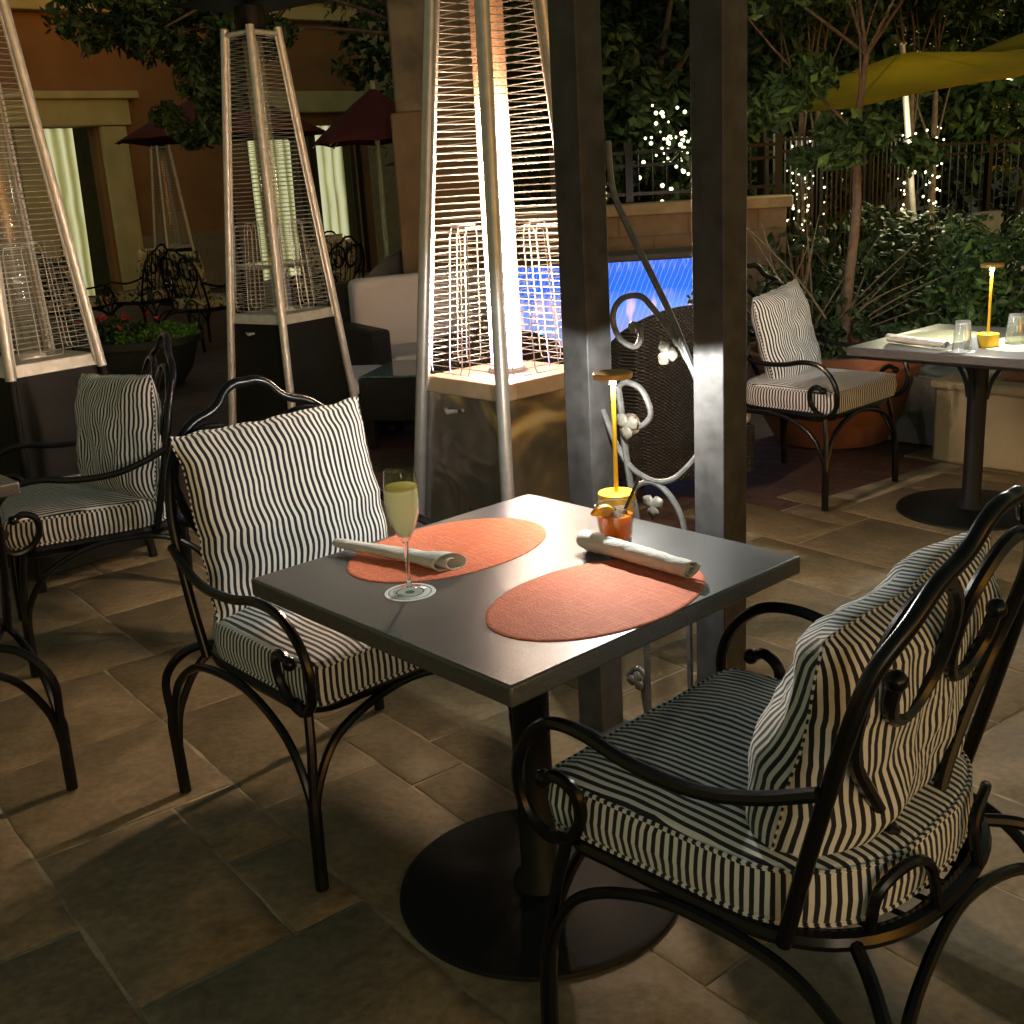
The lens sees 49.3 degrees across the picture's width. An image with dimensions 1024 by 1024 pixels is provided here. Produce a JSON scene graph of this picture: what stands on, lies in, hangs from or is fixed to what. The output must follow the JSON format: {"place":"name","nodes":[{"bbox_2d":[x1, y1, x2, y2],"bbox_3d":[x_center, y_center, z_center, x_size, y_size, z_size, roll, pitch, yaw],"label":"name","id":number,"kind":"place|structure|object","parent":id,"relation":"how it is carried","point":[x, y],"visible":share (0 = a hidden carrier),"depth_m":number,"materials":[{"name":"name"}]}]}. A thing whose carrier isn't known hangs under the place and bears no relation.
{"place":"outdoors","nodes":[
{"label":"outdoors","id":0,"kind":"place"},
{"bbox_2d":[0,446,1023,1023],"bbox_3d":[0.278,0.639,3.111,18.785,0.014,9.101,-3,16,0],"label":"patio","id":1,"kind":"structure","parent":0,"point":[164,904],"depth_m":2.74,"materials":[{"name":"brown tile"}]},
{"bbox_2d":[0,474,20,500],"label":"bistro table","id":2,"kind":"object","parent":1,"relation":"on","point":[9,487],"visible":1,"depth_m":3.24,"materials":[{"name":"laminate"}]},
{"bbox_2d":[0,515,77,790],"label":"patio armchair","id":3,"kind":"object","parent":1,"relation":"on","point":[55,715],"visible":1,"depth_m":2.93,"materials":[{"name":"black metal"}]},
{"bbox_2d":[0,0,157,592],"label":"pyramid patio heater","id":4,"kind":"object","parent":1,"relation":"on","point":[38,391],"visible":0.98,"depth_m":4.57,"materials":[{"name":"metal"}]},
{"bbox_2d":[0,331,201,677],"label":"patio armchair","id":5,"kind":"object","parent":1,"relation":"on","point":[52,516],"visible":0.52,"depth_m":3.77,"materials":[{"name":"black metal"}]},
{"bbox_2d":[74,373,161,501],"bbox_3d":[-1.384,-0.269,3.928,0.449,0.435,0.186,6,10,39],"label":"back cushion","id":6,"kind":"object","parent":5,"relation":"on","point":[118,420],"visible":0.86,"depth_m":3.81,"materials":[{"name":"fabric"}]},
{"bbox_2d":[161,375,513,891],"bbox_3d":[-0.438,0.216,2.776,0.674,1.062,0.726,-18,22,-40],"label":"patio armchair","id":7,"kind":"object","parent":1,"relation":"on","point":[304,668],"visible":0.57,"depth_m":2.53,"materials":[{"name":"black metal"}]},
{"bbox_2d":[170,397,387,622],"bbox_3d":[-0.554,-0.018,2.808,0.536,0.463,0.152,-18,11,-40],"label":"back cushion","id":8,"kind":"object","parent":7,"relation":"on","point":[275,493],"visible":0.74,"depth_m":2.73,"materials":[{"name":"fabric"}]},
{"bbox_2d":[414,0,569,528],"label":"pyramid patio heater","id":9,"kind":"object","parent":1,"relation":"on","point":[492,433],"visible":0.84,"depth_m":3.47,"materials":[{"name":"metal"}]},
{"bbox_2d":[430,327,563,373],"bbox_3d":[-0.047,-0.425,5.119,0.739,0.930,0.717,-2,16,5],"label":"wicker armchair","id":10,"kind":"object","parent":1,"relation":"on","point":[527,357],"visible":0.06,"depth_m":4.71,"materials":[{"name":"wicker"}]},
{"bbox_2d":[251,494,799,981],"bbox_3d":[0.042,0.471,2.376,0.795,0.750,0.795,-18,22,-40],"label":"bistro table","id":11,"kind":"object","parent":1,"relation":"on","point":[475,896],"visible":0.64,"depth_m":2.27,"materials":[{"name":"laminate"}]},
{"bbox_2d":[384,583,435,601],"bbox_3d":[-0.198,0.156,2.164,0.100,0.001,0.100,-3,16,0],"label":"coaster","id":12,"kind":"object","parent":11,"relation":"on","point":[407,594],"visible":0.96,"depth_m":2.16,"materials":[{"name":"paper"}]},
{"bbox_2d":[383,468,425,594],"bbox_3d":[-0.205,0.036,2.129,0.067,0.242,0.067,-3,16,0],"label":"champagne flute","id":13,"kind":"object","parent":12,"relation":"on","point":[401,501],"visible":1,"depth_m":2.10,"materials":[{"name":"clear glass"}]},
{"bbox_2d":[347,518,545,582],"bbox_3d":[-0.135,0.077,2.416,0.486,0.002,0.336,-18,22,-40],"label":"placemat","id":14,"kind":"object","parent":11,"relation":"on","point":[482,544],"visible":0.88,"depth_m":2.41,"materials":[{"name":"orange fabric"}]},
{"bbox_2d":[332,538,466,571],"bbox_3d":[-0.249,0.084,2.354,0.334,0.032,0.065,8,20,33],"label":"rolled napkin","id":15,"kind":"object","parent":14,"relation":"on","point":[439,561],"visible":0.96,"depth_m":2.31,"materials":[{"name":"fabric"}]},
{"bbox_2d":[485,559,704,641],"bbox_3d":[0.161,0.157,2.087,0.486,0.002,0.326,-18,22,-40],"label":"placemat","id":16,"kind":"object","parent":11,"relation":"on","point":[594,599],"visible":0.87,"depth_m":2.06,"materials":[{"name":"orange fabric"}]},
{"bbox_2d":[576,530,700,578],"bbox_3d":[0.249,0.083,2.238,0.054,0.042,0.305,-16,21,-37],"label":"rolled napkin","id":17,"kind":"object","parent":16,"relation":"on","point":[594,541],"visible":1,"depth_m":2.21,"materials":[{"name":"fabric"}]},
{"bbox_2d":[593,369,635,515],"bbox_3d":[0.234,-0.153,2.539,0.089,0.332,0.089,-3,16,0],"label":"table lamp","id":18,"kind":"object","parent":11,"relation":"on","point":[612,376],"visible":0.84,"depth_m":2.53,"materials":[{"name":"yellow metal"}]},
{"bbox_2d":[590,477,639,542],"bbox_3d":[0.220,0.002,2.361,0.099,0.137,0.088,0,17,13],"label":"cocktail tumbler","id":19,"kind":"object","parent":11,"relation":"on","point":[617,522],"visible":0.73,"depth_m":2.34,"materials":[{"name":"clear glass"}]},
{"bbox_2d":[547,0,630,736],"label":"pergola post","id":20,"kind":"object","parent":1,"relation":"on","point":[574,26],"visible":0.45,"depth_m":2.74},
{"bbox_2d":[601,140,694,712],"bbox_3d":[0.343,-0.078,2.791,0.305,1.633,0.033,11,22,41],"label":"iron scroll panel","id":21,"kind":"object","parent":20,"relation":"attached to","point":[626,425],"visible":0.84,"depth_m":2.75,"materials":[{"name":"grey metal"}]},
{"bbox_2d":[689,0,746,682],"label":"pergola post","id":22,"kind":"object","parent":1,"relation":"on","point":[718,70],"visible":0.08,"depth_m":2.50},
{"bbox_2d":[511,485,1023,1023],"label":"patio armchair","id":23,"kind":"object","parent":1,"relation":"on","point":[659,797],"visible":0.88,"depth_m":1.70,"materials":[{"name":"black metal"}]},
{"bbox_2d":[745,532,1001,855],"bbox_3d":[0.589,0.278,1.772,0.252,0.405,0.584,28,33,34],"label":"back cushion","id":24,"kind":"object","parent":23,"relation":"on","point":[798,723],"visible":0.73,"depth_m":1.61,"materials":[{"name":"fabric"}]},
{"bbox_2d":[847,324,1023,530],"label":"bistro table","id":25,"kind":"object","parent":1,"relation":"on","point":[960,508],"visible":0.89,"depth_m":4.79,"materials":[{"name":"laminate"}]},
{"bbox_2d":[885,333,950,348],"bbox_3d":[1.694,-0.715,4.662,0.047,0.036,0.327,-11,18,-24],"label":"rolled napkin","id":26,"kind":"object","parent":25,"relation":"on","point":[905,339],"visible":1,"depth_m":4.64,"materials":[{"name":"fabric"}]},
{"bbox_2d":[896,330,977,344],"bbox_3d":[1.855,-0.762,4.861,0.470,0.002,0.320,-18,22,-40],"label":"placemat","id":27,"kind":"object","parent":25,"relation":"on","point":[959,336],"visible":0.65,"depth_m":4.90,"materials":[{"name":"beige fabric"}]},
{"bbox_2d":[948,349,974,353],"bbox_3d":[1.803,-0.644,4.471,0.100,0.001,0.100,-3,16,0],"label":"coaster","id":28,"kind":"object","parent":25,"relation":"on","point":[961,351],"visible":1,"depth_m":4.47,"materials":[{"name":"paper"}]},
{"bbox_2d":[951,320,971,351],"bbox_3d":[1.799,-0.703,4.453,0.077,0.121,0.077,-3,16,0],"label":"upturned glass","id":29,"kind":"object","parent":28,"relation":"on","point":[955,329],"visible":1,"depth_m":4.44,"materials":[{"name":"clear glass"}]},
{"bbox_2d":[963,336,979,349],"bbox_3d":[1.867,-0.686,4.522,0.080,0.045,0.040,-18,22,-41],"label":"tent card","id":30,"kind":"object","parent":25,"relation":"on","point":[975,344],"visible":0.91,"depth_m":4.51,"materials":[{"name":"white paper"}]},
{"bbox_2d":[986,336,1023,351],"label":"placemat","id":31,"kind":"object","parent":25,"relation":"on","point":[1014,344],"visible":0.69,"depth_m":4.54,"materials":[{"name":"white fabric"}]},
{"bbox_2d":[977,263,1004,347],"bbox_3d":[1.929,-0.833,4.501,0.089,0.332,0.089,-3,16,0],"label":"table lamp","id":32,"kind":"object","parent":31,"relation":"on","point":[988,339],"visible":0.98,"depth_m":4.50,"materials":[{"name":"yellow metal"}]},
{"bbox_2d":[930,369,1023,472],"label":"stone bench","id":33,"kind":"object","parent":1,"relation":"on","point":[1004,440],"visible":0.55,"depth_m":5.52,"materials":[{"name":"stone"}]},
{"bbox_2d":[0,201,1023,531],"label":"brick courtyard","id":34,"kind":"structure","parent":0,"point":[772,477],"depth_m":6.38,"materials":[{"name":"brown brick"}]},
{"bbox_2d":[5,285,23,339],"bbox_3d":[-6.363,-2.529,13.304,0.674,1.062,0.726,-3,16,0],"label":"garden chair","id":35,"kind":"object","parent":34,"relation":"on","point":[17,318],"visible":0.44,"depth_m":13.60,"materials":[{"name":"black metal"}]},
{"bbox_2d":[27,253,113,350],"bbox_3d":[-5.011,-2.413,12.635,0.674,1.062,0.726,5,19,27],"label":"garden chair","id":36,"kind":"object","parent":34,"relation":"on","point":[99,303],"visible":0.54,"depth_m":12.40,"materials":[{"name":"black metal"}]},
{"bbox_2d":[74,328,202,388],"bbox_3d":[-3.204,-1.310,9.670,1.061,0.420,1.061,-3,16,0],"label":"planter","id":37,"kind":"object","parent":34,"relation":"on","point":[124,359],"visible":0.38,"depth_m":9.27,"materials":[{"name":"ceramic"}]},
{"bbox_2d":[64,311,200,345],"bbox_3d":[-3.279,-1.570,9.627,1.172,0.311,0.807,-3,16,0],"label":"bedding plant","id":38,"kind":"object","parent":37,"relation":"in","point":[113,329],"visible":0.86,"depth_m":9.44,"materials":[{"name":"green plant"}]},
{"bbox_2d":[103,244,190,327],"bbox_3d":[-4.350,-2.624,13.218,0.726,1.062,0.674,3,18,20],"label":"garden chair","id":39,"kind":"object","parent":34,"relation":"on","point":[149,289],"visible":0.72,"depth_m":12.99,"materials":[{"name":"black metal"}]},
{"bbox_2d":[150,145,194,307],"bbox_3d":[-5.027,-4.260,16.420,0.569,2.477,0.569,-18,22,-40],"label":"pyramid patio heater","id":40,"kind":"object","parent":34,"relation":"on","point":[179,247],"visible":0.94,"depth_m":16.31,"materials":[{"name":"metal"}]},
{"bbox_2d":[0,0,378,309],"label":"building facade","id":41,"kind":"structure","parent":34,"relation":"on","point":[92,109],"depth_m":19.25,"materials":[{"name":"paint"}]},
{"bbox_2d":[246,135,370,281],"bbox_3d":[-3.843,-5.858,21.130,2.456,2.740,0.100,-15,20,-35],"label":"window frame","id":42,"kind":"structure","parent":41,"relation":"in","point":[311,139],"depth_m":21.47,"materials":[{"name":"wood"}]},
{"bbox_2d":[157,248,246,352],"bbox_3d":[-3.303,-2.289,11.868,0.674,1.062,0.726,7,20,33],"label":"garden chair","id":43,"kind":"object","parent":34,"relation":"on","point":[194,294],"visible":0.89,"depth_m":11.63,"materials":[{"name":"black metal"}]},
{"bbox_2d":[39,0,388,151],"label":"courtyard tree","id":44,"kind":"object","parent":34,"relation":"on","point":[126,24],"visible":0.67,"depth_m":9.51,"materials":[{"name":"green plant"}]},
{"bbox_2d":[114,99,325,310],"bbox_3d":[-3.596,-4.004,14.396,2.569,2.960,2.569,-2,16,4],"label":"patio umbrella","id":45,"kind":"object","parent":34,"relation":"on","point":[149,134],"visible":0.28,"depth_m":13.73,"materials":[{"name":"red fabric"}]},
{"bbox_2d":[166,0,372,468],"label":"pyramid patio heater","id":46,"kind":"object","parent":34,"relation":"on","point":[286,347],"visible":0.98,"depth_m":5.84,"materials":[{"name":"metal"}]},
{"bbox_2d":[236,260,311,302],"bbox_3d":[-2.703,-2.478,12.880,0.860,0.790,0.860,-3,16,0],"label":"courtyard table","id":47,"kind":"object","parent":34,"relation":"on","point":[269,266],"visible":0.24,"depth_m":12.55,"materials":[{"name":"black metal"}]},
{"bbox_2d":[285,230,344,305],"bbox_3d":[-2.375,-2.947,13.910,0.674,1.062,0.726,2,17,19],"label":"garden chair","id":48,"kind":"object","parent":34,"relation":"on","point":[334,236],"visible":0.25,"depth_m":13.92,"materials":[{"name":"black metal"}]},
{"bbox_2d":[289,235,364,305],"bbox_3d":[-1.991,-2.510,12.351,0.726,1.062,0.675,9,21,37],"label":"garden chair","id":49,"kind":"object","parent":34,"relation":"on","point":[343,256],"visible":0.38,"depth_m":12.15,"materials":[{"name":"black metal"}]},
{"bbox_2d":[311,81,395,257],"bbox_3d":[-1.219,-2.786,10.626,1.183,2.480,1.183,-12,19,-28],"label":"patio umbrella","id":50,"kind":"object","parent":34,"relation":"on","point":[365,119],"visible":0.73,"depth_m":10.12,"materials":[{"name":"red fabric"}]},
{"bbox_2d":[352,365,390,434],"bbox_3d":[-1.163,-0.676,7.077,0.620,0.415,0.620,0,17,11],"label":"wicker ottoman","id":51,"kind":"object","parent":34,"relation":"on","point":[358,372],"visible":0.11,"depth_m":7.08,"materials":[{"name":"black wicker"}]},
{"bbox_2d":[365,250,402,277],"bbox_3d":[-1.203,-1.993,10.109,0.658,0.750,0.658,-9,17,-17],"label":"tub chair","id":52,"kind":"object","parent":34,"relation":"on","point":[391,264],"visible":0.06,"depth_m":9.77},
{"bbox_2d":[359,360,415,448],"bbox_3d":[-0.462,-0.681,6.932,0.780,0.445,0.620,1,17,14],"label":"coffee table","id":53,"kind":"object","parent":34,"relation":"on","point":[387,391],"visible":0.38,"depth_m":6.68,"materials":[{"name":"wicker"}]},
{"bbox_2d":[326,267,491,421],"bbox_3d":[-0.537,-1.240,7.986,1.330,0.910,0.870,-12,19,-27],"label":"wicker sofa","id":54,"kind":"object","parent":34,"relation":"on","point":[379,316],"visible":0.3,"depth_m":7.92,"materials":[{"name":"beige fabric"}]},
{"bbox_2d":[386,0,487,273],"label":"stucco column","id":55,"kind":"structure","parent":34,"relation":"on","point":[406,24],"depth_m":9.04,"materials":[{"name":"orange paint"}]},
{"bbox_2d":[323,0,687,256],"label":"background tree","id":56,"kind":"object","parent":34,"relation":"on","point":[365,70],"visible":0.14,"depth_m":14.25,"materials":[{"name":"green plant"}]},
{"bbox_2d":[532,96,546,107],"bbox_3d":[0.841,-3.514,12.325,1.144,2.680,1.144,-2,16,4],"label":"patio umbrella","id":57,"kind":"object","parent":34,"relation":"on","point":[542,98],"visible":0.07,"depth_m":11.90,"materials":[{"name":"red fabric"}]},
{"bbox_2d":[512,246,692,345],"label":"water wall","id":58,"kind":"structure","parent":34,"relation":"on","point":[672,268],"depth_m":7.81,"materials":[{"name":"blue liquid"}]},
{"bbox_2d":[356,1,890,263],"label":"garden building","id":59,"kind":"structure","parent":34,"relation":"on","point":[391,206],"depth_m":19.38,"materials":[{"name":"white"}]},
{"bbox_2d":[513,194,792,340],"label":"stone wall","id":60,"kind":"structure","parent":34,"relation":"on","point":[661,224],"depth_m":8.80,"materials":[{"name":"stone"}]},
{"bbox_2d":[549,133,782,207],"bbox_3d":[1.238,-2.737,8.964,1.860,0.480,0.060,-3,16,0],"label":"metal fence","id":61,"kind":"object","parent":60,"relation":"on","point":[627,166],"visible":0.44,"depth_m":8.94,"materials":[{"name":"black metal"}]},
{"bbox_2d":[496,0,839,201],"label":"background tree","id":62,"kind":"object","parent":34,"relation":"on","point":[630,97],"visible":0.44,"depth_m":11.13,"materials":[{"name":"green plant"}]},
{"bbox_2d":[639,103,690,200],"bbox_3d":[1.511,-3.438,10.593,0.726,0.965,0.638,-16,21,-37],"label":"fairy light string","id":63,"kind":"object","parent":62,"relation":"attached to","point":[680,144],"visible":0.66,"depth_m":10.49,"materials":[{"name":"white"}]},
{"bbox_2d":[611,305,754,501],"bbox_3d":[0.790,-0.574,5.455,0.739,0.930,0.718,-6,17,-8],"label":"wicker armchair","id":64,"kind":"object","parent":34,"relation":"on","point":[661,445],"visible":0.28,"depth_m":5.14,"materials":[{"name":"brown wicker"}]},
{"bbox_2d":[496,0,1018,262],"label":"foliage","id":65,"kind":"object","parent":34,"relation":"on","point":[944,200],"visible":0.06,"depth_m":17.68,"materials":[{"name":"green plant"}]},
{"bbox_2d":[612,0,973,292],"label":"background tree","id":66,"kind":"object","parent":34,"relation":"on","point":[893,107],"visible":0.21,"depth_m":12.04,"materials":[{"name":"green plant"}]},
{"bbox_2d":[747,0,869,288],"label":"lit tree","id":67,"kind":"object","parent":34,"relation":"on","point":[824,11],"visible":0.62,"depth_m":10.17,"materials":[{"name":"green plant"}]},
{"bbox_2d":[787,140,810,232],"bbox_3d":[2.736,-3.025,10.626,0.227,0.979,0.209,-3,16,0],"label":"fairy light string","id":68,"kind":"object","parent":67,"relation":"attached to","point":[796,193],"visible":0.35,"depth_m":10.59,"materials":[{"name":"white"}]},
{"bbox_2d":[615,1,1014,266],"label":"background tree","id":69,"kind":"object","parent":34,"relation":"on","point":[688,118],"depth_m":16.00,"materials":[{"name":"green plant"}]},
{"bbox_2d":[746,263,910,510],"bbox_3d":[1.401,-0.637,5.300,0.674,1.062,0.726,-18,22,-40],"label":"patio armchair","id":70,"kind":"object","parent":34,"relation":"on","point":[822,394],"visible":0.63,"depth_m":5.11,"materials":[{"name":"black metal"}]},
{"bbox_2d":[751,279,821,378],"bbox_3d":[1.321,-0.855,5.361,0.168,0.454,0.476,-8,15,44],"label":"back cushion","id":71,"kind":"object","parent":70,"relation":"on","point":[781,320],"visible":0.84,"depth_m":5.24,"materials":[{"name":"fabric"}]},
{"bbox_2d":[782,0,879,277],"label":"lit tree","id":72,"kind":"object","parent":34,"relation":"on","point":[846,23],"visible":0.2,"depth_m":10.43,"materials":[{"name":"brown plant"}]},
{"bbox_2d":[750,334,920,448],"bbox_3d":[1.822,-0.685,6.346,1.020,0.520,1.020,-3,16,0],"label":"planter","id":73,"kind":"object","parent":34,"relation":"on","point":[865,429],"visible":0.34,"depth_m":6.06,"materials":[{"name":"ceramic"}]},
{"bbox_2d":[675,0,950,349],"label":"garden tree","id":74,"kind":"object","parent":73,"relation":"in","point":[849,139],"visible":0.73,"depth_m":5.94,"materials":[{"name":"green plant"}]},
{"bbox_2d":[687,214,945,347],"bbox_3d":[1.759,-1.237,6.544,1.453,0.958,0.860,-3,16,0],"label":"shrub","id":75,"kind":"object","parent":73,"relation":"in","point":[856,301],"visible":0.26,"depth_m":6.49,"materials":[{"name":"green plant"}]},
{"bbox_2d":[747,227,922,358],"bbox_3d":[1.774,-1.243,6.184,1.156,0.909,0.580,-3,16,0],"label":"shrub","id":76,"kind":"object","parent":73,"relation":"in","point":[836,330],"visible":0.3,"depth_m":6.16,"materials":[{"name":"green plant"}]},
{"bbox_2d":[757,128,915,323],"bbox_3d":[3.191,-2.743,10.769,0.060,1.810,3.174,11,22,40],"label":"metal fence","id":77,"kind":"object","parent":34,"relation":"on","point":[868,174],"visible":0.19,"depth_m":10.45,"materials":[{"name":"black metal"}]},
{"bbox_2d":[759,201,1017,333],"bbox_3d":[2.905,-1.710,8.505,2.131,1.298,1.106,-3,16,0],"label":"shrub","id":78,"kind":"object","parent":34,"relation":"on","point":[884,247],"visible":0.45,"depth_m":8.29,"materials":[{"name":"green plant"}]},
{"bbox_2d":[787,44,1023,250],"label":"patio umbrella","id":79,"kind":"object","parent":34,"relation":"on","point":[903,74],"visible":0.73,"depth_m":8.20,"materials":[{"name":"yellow fabric"}]},
{"bbox_2d":[812,0,1023,219],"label":"background tree","id":80,"kind":"object","parent":34,"relation":"on","point":[973,107],"visible":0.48,"depth_m":12.65,"materials":[{"name":"green plant"}]},
{"bbox_2d":[872,0,964,298],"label":"lit tree","id":81,"kind":"object","parent":34,"relation":"on","point":[932,5],"visible":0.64,"depth_m":10.18,"materials":[{"name":"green plant"}]},
{"bbox_2d":[897,132,916,209],"bbox_3d":[3.759,-3.224,10.581,0.166,0.712,0.162,-13,19,-31],"label":"fairy light string","id":82,"kind":"object","parent":81,"relation":"attached to","point":[907,181],"visible":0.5,"depth_m":10.61,"materials":[{"name":"white"}]},
{"bbox_2d":[886,364,964,445],"bbox_3d":[2.325,-0.648,6.365,0.600,0.380,0.600,-18,22,-40],"label":"planter box","id":83,"kind":"object","parent":34,"relation":"on","point":[915,423],"visible":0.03,"depth_m":6.07,"materials":[{"name":"grey concrete"}]},
{"bbox_2d":[892,210,1023,327],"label":"shrub","id":84,"kind":"object","parent":83,"relation":"in","point":[965,295],"visible":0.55,"depth_m":6.36,"materials":[{"name":"green plant"}]},
{"bbox_2d":[869,0,1011,304],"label":"lit tree","id":85,"kind":"object","parent":34,"relation":"on","point":[976,8],"visible":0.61,"depth_m":10.39,"materials":[{"name":"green plant"}]},
{"bbox_2d":[922,126,944,215],"bbox_3d":[4.070,-3.287,10.782,0.183,0.850,0.192,-3,16,0],"label":"fairy light string","id":86,"kind":"object","parent":85,"relation":"attached to","point":[937,177],"visible":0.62,"depth_m":10.78,"materials":[{"name":"white"}]},
{"bbox_2d":[900,204,1023,328],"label":"shrub","id":87,"kind":"object","parent":34,"relation":"on","point":[929,318],"visible":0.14,"depth_m":7.38,"materials":[{"name":"green plant"}]},
{"bbox_2d":[908,134,1023,300],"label":"metal fence","id":88,"kind":"object","parent":34,"relation":"on","point":[987,178],"visible":0.26,"depth_m":12.15,"materials":[{"name":"black metal"}]},
{"bbox_2d":[948,0,1021,165],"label":"background tree","id":89,"kind":"object","parent":34,"relation":"on","point":[1020,4],"visible":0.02,"depth_m":15.60,"materials":[{"name":"green plant"}]},
{"bbox_2d":[965,210,1023,270],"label":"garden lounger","id":90,"kind":"object","parent":34,"relation":"on","point":[995,222],"visible":0.23,"depth_m":11.83,"materials":[{"name":"fabric"}]},
{"bbox_2d":[975,33,1023,51],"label":"patio umbrella","id":91,"kind":"object","parent":34,"relation":"on","point":[1014,43],"visible":0.34,"depth_m":9.57,"materials":[{"name":"yellow fabric"}]},
{"bbox_2d":[887,170,1018,205],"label":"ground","id":92,"kind":"structure","parent":0,"point":[998,183],"depth_m":54.36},
{"bbox_2d":[888,1,1018,177],"label":"sky","id":93,"kind":"structure","parent":0,"point":[1014,1],"materials":[{"name":"black"}]},
{"bbox_2d":[1000,371,1023,382],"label":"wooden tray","id":94,"kind":"object","parent":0,"point":[1012,376],"visible":0.52,"depth_m":5.47,"materials":[{"name":"brown wood"}]},
{"bbox_3d":[2.060,-0.689,4.571,0.100,0.001,0.100,-3,16,0],"label":"coaster","id":95,"kind":"object","parent":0,"visible":0},
{"bbox_2d":[1004,313,1023,343],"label":"upturned glass","id":96,"kind":"object","parent":95,"relation":"on","point":[1009,319],"visible":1,"depth_m":4.55,"materials":[{"name":"clear glass"}]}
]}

